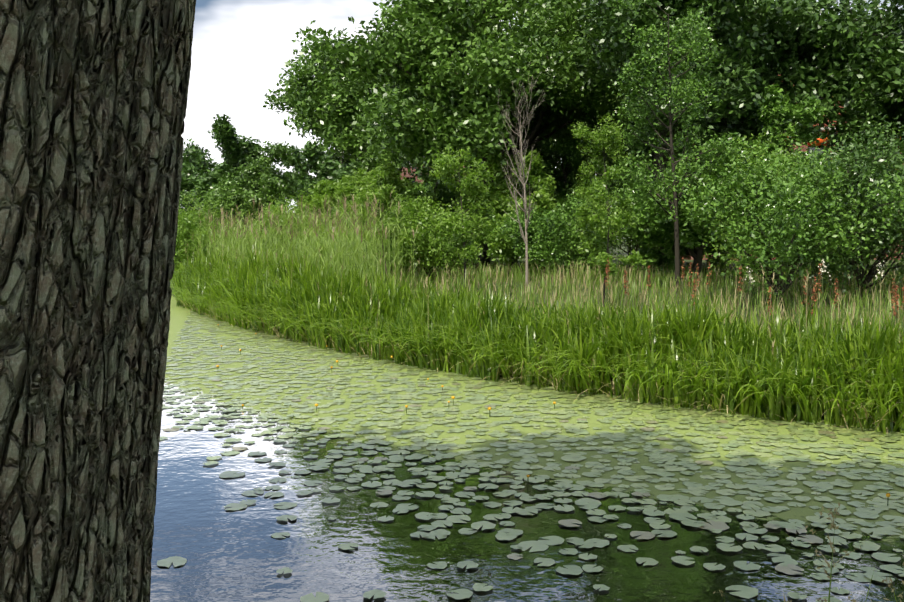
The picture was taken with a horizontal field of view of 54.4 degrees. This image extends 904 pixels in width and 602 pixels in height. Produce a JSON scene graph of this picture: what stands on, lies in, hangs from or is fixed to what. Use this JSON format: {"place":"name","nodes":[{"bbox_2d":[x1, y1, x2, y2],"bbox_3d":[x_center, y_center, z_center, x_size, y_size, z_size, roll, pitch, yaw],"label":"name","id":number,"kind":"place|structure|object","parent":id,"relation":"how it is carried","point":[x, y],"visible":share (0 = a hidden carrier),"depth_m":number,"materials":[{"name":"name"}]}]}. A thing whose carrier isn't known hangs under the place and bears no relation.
{"place":"outdoors","nodes":[
{"label":"outdoors","id":0,"kind":"place"},
{"bbox_2d":[150,259,903,601],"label":"water","id":1,"kind":"structure","parent":0,"point":[242,555],"depth_m":7.05,"materials":[{"name":"green liquid"}]},
{"bbox_2d":[157,311,903,601],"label":"water lily pads","id":2,"kind":"object","parent":1,"relation":"on","point":[786,566],"visible":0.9,"depth_m":8.43,"materials":[{"name":"green plant"}]},
{"bbox_2d":[170,239,903,434],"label":"bank sedges","id":3,"kind":"object","parent":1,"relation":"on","point":[246,292],"visible":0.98,"depth_m":12.77,"materials":[{"name":"green plant"}]},
{"bbox_2d":[174,238,903,432],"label":"dead stalks","id":4,"kind":"object","parent":1,"relation":"on","point":[772,345],"visible":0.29,"depth_m":12.91,"materials":[{"name":"brown plant"}]},
{"bbox_2d":[216,324,890,505],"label":"yellow water-lily flowers","id":5,"kind":"object","parent":1,"relation":"on","point":[489,408],"visible":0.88,"depth_m":11.32,"materials":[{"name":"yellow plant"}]},
{"bbox_2d":[713,503,903,601],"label":"grass panicles","id":6,"kind":"object","parent":1,"relation":"in","point":[847,554],"depth_m":2.07,"materials":[{"name":"plant"}]},
{"bbox_2d":[170,241,903,419],"bbox_3d":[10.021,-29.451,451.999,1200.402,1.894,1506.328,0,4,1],"label":"ground","id":7,"kind":"structure","parent":0,"point":[685,264],"depth_m":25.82,"materials":[{"name":"green plant"}]},
{"bbox_2d":[0,0,195,601],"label":"tree trunk","id":8,"kind":"object","parent":7,"relation":"on","point":[93,99],"visible":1,"depth_m":1.66,"materials":[{"name":"brown plant"}]},
{"bbox_2d":[170,203,220,285],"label":"shrub leaves","id":9,"kind":"object","parent":7,"relation":"on","point":[184,234],"depth_m":35.58,"materials":[{"name":"green plant"}]},
{"bbox_2d":[178,138,217,212],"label":"tree leaves","id":10,"kind":"object","parent":7,"relation":"on","point":[196,163],"depth_m":100.37,"materials":[{"name":"green plant"}]},
{"bbox_2d":[178,188,234,257],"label":"shrub leaves","id":11,"kind":"object","parent":7,"relation":"on","point":[211,211],"depth_m":44.10,"materials":[{"name":"green plant"}]},
{"bbox_2d":[185,114,282,233],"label":"tree","id":12,"kind":"object","parent":7,"relation":"on","point":[228,141],"depth_m":59.13,"materials":[{"name":"green plant"}]},
{"bbox_2d":[178,141,303,256],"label":"tree leaves","id":13,"kind":"object","parent":7,"relation":"on","point":[274,181],"depth_m":49.02,"materials":[{"name":"green plant"}]},
{"bbox_2d":[242,193,323,260],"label":"shrub leaves","id":14,"kind":"object","parent":7,"relation":"on","point":[280,216],"depth_m":39.02,"materials":[{"name":"green plant"}]},
{"bbox_2d":[187,191,422,310],"bbox_3d":[-8.162,-2.380,37.474,6.526,3.215,42.213,-1,4,-20],"label":"reed stand","id":15,"kind":"object","parent":7,"relation":"on","point":[230,240],"visible":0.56,"depth_m":24.24,"materials":[{"name":"green plant"}]},
{"bbox_2d":[192,189,419,242],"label":"reed plumes","id":16,"kind":"object","parent":15,"relation":"attached to","point":[319,217],"visible":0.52,"depth_m":24.85,"materials":[{"name":"green plant"}]},
{"bbox_2d":[276,140,406,208],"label":"tree leaves","id":17,"kind":"object","parent":7,"relation":"on","point":[322,165],"depth_m":91.60,"materials":[{"name":"green plant"}]},
{"bbox_2d":[293,167,414,253],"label":"tree leaves","id":18,"kind":"object","parent":7,"relation":"on","point":[344,187],"depth_m":44.80,"materials":[{"name":"green plant"}]},
{"bbox_2d":[316,198,392,272],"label":"shrub leaves","id":19,"kind":"object","parent":7,"relation":"on","point":[340,212],"depth_m":32.37,"materials":[{"name":"green plant"}]},
{"bbox_2d":[263,36,459,183],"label":"tree leaves","id":20,"kind":"object","parent":7,"relation":"on","point":[303,96],"depth_m":59.55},
{"bbox_2d":[352,166,405,280],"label":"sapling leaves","id":21,"kind":"object","parent":7,"relation":"on","point":[384,194],"depth_m":26.91,"materials":[{"name":"green plant"}]},
{"bbox_2d":[349,148,416,185],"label":"tree leaves","id":22,"kind":"object","parent":7,"relation":"on","point":[368,163],"visible":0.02,"depth_m":56.15,"materials":[{"name":"green plant"}]},
{"bbox_2d":[340,158,433,273],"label":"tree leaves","id":23,"kind":"object","parent":7,"relation":"on","point":[391,170],"depth_m":38.01,"materials":[{"name":"green plant"}]},
{"bbox_2d":[371,190,482,283],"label":"shrub leaves","id":24,"kind":"object","parent":7,"relation":"on","point":[413,220],"depth_m":29.96,"materials":[{"name":"green plant"}]},
{"bbox_2d":[400,161,464,182],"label":"block walls","id":25,"kind":"structure","parent":7,"relation":"on","point":[407,174],"depth_m":99.28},
{"bbox_2d":[404,152,472,261],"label":"tree leaves","id":26,"kind":"object","parent":7,"relation":"on","point":[443,193],"depth_m":51.14,"materials":[{"name":"green plant"}]},
{"bbox_2d":[428,146,496,286],"bbox_3d":[0.299,-2.037,23.760,1.888,4.370,2.044,0,4,1],"label":"sapling","id":27,"kind":"object","parent":7,"relation":"on","point":[443,168],"depth_m":23.52,"materials":[{"name":"green plant"}]},
{"bbox_2d":[291,0,637,272],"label":"oak","id":28,"kind":"object","parent":7,"relation":"on","point":[431,40],"depth_m":37.38,"materials":[{"name":"green plant"}]},
{"bbox_2d":[455,148,572,274],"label":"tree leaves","id":29,"kind":"object","parent":7,"relation":"on","point":[501,199],"depth_m":36.82,"materials":[{"name":"green plant"}]},
{"bbox_2d":[497,75,542,289],"bbox_3d":[2.041,-3.596,26.992,1.349,6.720,1.996,1,4,17],"label":"bare tree","id":30,"kind":"object","parent":7,"relation":"on","point":[525,237],"visible":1,"depth_m":26.84,"materials":[{"name":"grey plant"}]},
{"bbox_2d":[484,205,582,277],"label":"shrub leaves","id":31,"kind":"object","parent":7,"relation":"on","point":[538,236],"depth_m":31.90,"materials":[{"name":"green plant"}]},
{"bbox_2d":[517,115,613,266],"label":"tree leaves","id":32,"kind":"object","parent":7,"relation":"on","point":[575,158],"depth_m":42.40,"materials":[{"name":"green plant"}]},
{"bbox_2d":[546,187,626,276],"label":"shrub leaves","id":33,"kind":"object","parent":7,"relation":"on","point":[577,239],"depth_m":34.52,"materials":[{"name":"green plant"}]},
{"bbox_2d":[472,0,717,180],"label":"tree","id":34,"kind":"object","parent":7,"relation":"on","point":[554,2],"depth_m":45.10,"materials":[{"name":"green plant"}]},
{"bbox_2d":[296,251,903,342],"bbox_3d":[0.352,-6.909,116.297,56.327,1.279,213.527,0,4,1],"label":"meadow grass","id":35,"kind":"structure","parent":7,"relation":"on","point":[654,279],"depth_m":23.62,"materials":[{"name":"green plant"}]},
{"bbox_2d":[568,115,634,252],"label":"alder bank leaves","id":36,"kind":"object","parent":7,"relation":"on","point":[610,135],"depth_m":29.18,"materials":[{"name":"green plant"}]},
{"bbox_2d":[558,164,647,207],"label":"tree leaves","id":37,"kind":"object","parent":7,"relation":"on","point":[598,175],"depth_m":90.26,"materials":[{"name":"green plant"}]},
{"bbox_2d":[574,165,645,306],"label":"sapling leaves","id":38,"kind":"object","parent":7,"relation":"on","point":[599,200],"depth_m":18.65,"materials":[{"name":"green plant"}]},
{"bbox_2d":[578,166,652,270],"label":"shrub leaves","id":39,"kind":"object","parent":7,"relation":"on","point":[620,186],"depth_m":41.56,"materials":[{"name":"green plant"}]},
{"bbox_2d":[606,173,683,267],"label":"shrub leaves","id":40,"kind":"object","parent":7,"relation":"on","point":[634,202],"depth_m":36.04,"materials":[{"name":"green plant"}]},
{"bbox_2d":[599,145,711,264],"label":"tree leaves","id":41,"kind":"object","parent":7,"relation":"on","point":[686,252],"depth_m":47.32,"materials":[{"name":"green plant"}]},
{"bbox_2d":[607,0,744,292],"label":"tree","id":42,"kind":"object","parent":7,"relation":"on","point":[642,192],"depth_m":25.38,"materials":[{"name":"green plant"}]},
{"bbox_2d":[621,131,758,279],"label":"tree leaves","id":43,"kind":"object","parent":7,"relation":"on","point":[654,226],"depth_m":29.83,"materials":[{"name":"green plant"}]},
{"bbox_2d":[611,3,871,268],"bbox_3d":[11.476,-9.050,37.762,12.014,15.988,14.145,2,4,22],"label":"tree","id":44,"kind":"object","parent":7,"relation":"on","point":[664,160],"visible":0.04,"depth_m":37.76,"materials":[{"name":"green plant"}]},
{"bbox_2d":[577,0,898,181],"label":"tree leaves","id":45,"kind":"object","parent":44,"relation":"on","point":[749,82],"visible":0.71,"depth_m":34.48,"materials":[{"name":"green plant"}]},
{"bbox_2d":[605,257,903,317],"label":"dock plants","id":46,"kind":"object","parent":7,"relation":"on","point":[836,281],"visible":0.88,"depth_m":13.74,"materials":[{"name":"brown plant"}]},
{"bbox_2d":[606,260,903,335],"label":"flower stalks","id":47,"kind":"object","parent":7,"relation":"on","point":[769,296],"visible":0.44,"depth_m":13.76,"materials":[{"name":"brown"}]},
{"bbox_2d":[745,259,886,282],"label":"meadowsweet heads","id":48,"kind":"object","parent":47,"relation":"on","point":[821,269],"visible":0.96,"depth_m":12.66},
{"bbox_2d":[613,526,896,601],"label":"bank grass","id":49,"kind":"structure","parent":7,"relation":"on","point":[830,579],"depth_m":2.06,"materials":[{"name":"green plant"}]},
{"bbox_2d":[703,134,807,270],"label":"tree leaves","id":50,"kind":"object","parent":7,"relation":"on","point":[715,260],"depth_m":44.95,"materials":[{"name":"green plant"}]},
{"bbox_2d":[649,133,892,305],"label":"shrub leaves","id":51,"kind":"object","parent":7,"relation":"on","point":[780,210],"depth_m":20.38,"materials":[{"name":"green plant"}]},
{"bbox_2d":[685,130,878,293],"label":"shrub leaves","id":52,"kind":"object","parent":7,"relation":"on","point":[738,170],"depth_m":24.85,"materials":[{"name":"green plant"}]},
{"bbox_2d":[684,131,903,260],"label":"wing walls","id":53,"kind":"structure","parent":7,"relation":"on","point":[796,147],"depth_m":66.86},
{"bbox_2d":[808,137,828,145],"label":"wing blinds","id":54,"kind":"object","parent":53,"relation":"attached to","point":[819,143],"visible":0.02,"depth_m":66.09,"materials":[{"name":"orange"}]},
{"bbox_2d":[693,84,900,280],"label":"tree leaves","id":55,"kind":"object","parent":7,"relation":"on","point":[780,114],"depth_m":32.29,"materials":[{"name":"green plant"}]},
{"bbox_2d":[780,237,884,266],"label":"tree leaves","id":56,"kind":"object","parent":7,"relation":"on","point":[857,255],"depth_m":43.57,"materials":[{"name":"green plant"}]},
{"bbox_2d":[766,112,903,290],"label":"shrub leaves","id":57,"kind":"object","parent":7,"relation":"on","point":[902,162],"depth_m":25.53,"materials":[{"name":"green plant"}]},
{"bbox_2d":[777,113,903,301],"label":"shrub leaves","id":58,"kind":"object","parent":7,"relation":"on","point":[860,155],"depth_m":21.22,"materials":[{"name":"green plant"}]},
{"bbox_2d":[803,1,903,105],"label":"tree","id":59,"kind":"object","parent":7,"relation":"on","point":[872,42],"visible":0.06,"depth_m":34.18,"materials":[{"name":"green plant"}]},
{"bbox_2d":[779,0,903,151],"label":"tree leaves","id":60,"kind":"object","parent":59,"relation":"on","point":[889,58],"visible":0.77,"depth_m":34.35,"materials":[{"name":"green plant"}]},
{"bbox_2d":[840,169,903,243],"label":"shrub leaves","id":61,"kind":"object","parent":7,"relation":"on","point":[886,196],"depth_m":19.54,"materials":[{"name":"green plant"}]},
{"bbox_3d":[25.850,-9.606,38.517,16.759,17.314,16.228,0,4,1],"label":"tree wood","id":62,"kind":"object","parent":7,"relation":"on","visible":0},
{"bbox_2d":[816,0,903,184],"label":"tree leaves","id":63,"kind":"object","parent":62,"relation":"attached to","point":[834,133],"visible":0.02,"depth_m":39.68,"materials":[{"name":"green plant"}]},
{"bbox_2d":[180,0,902,228],"label":"sky","id":64,"kind":"structure","parent":0,"point":[240,48],"materials":[{"name":"white"}]},
{"bbox_2d":[785,146,890,251],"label":"wing glass","id":65,"kind":"object","parent":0,"point":[813,148],"depth_m":66.89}
]}

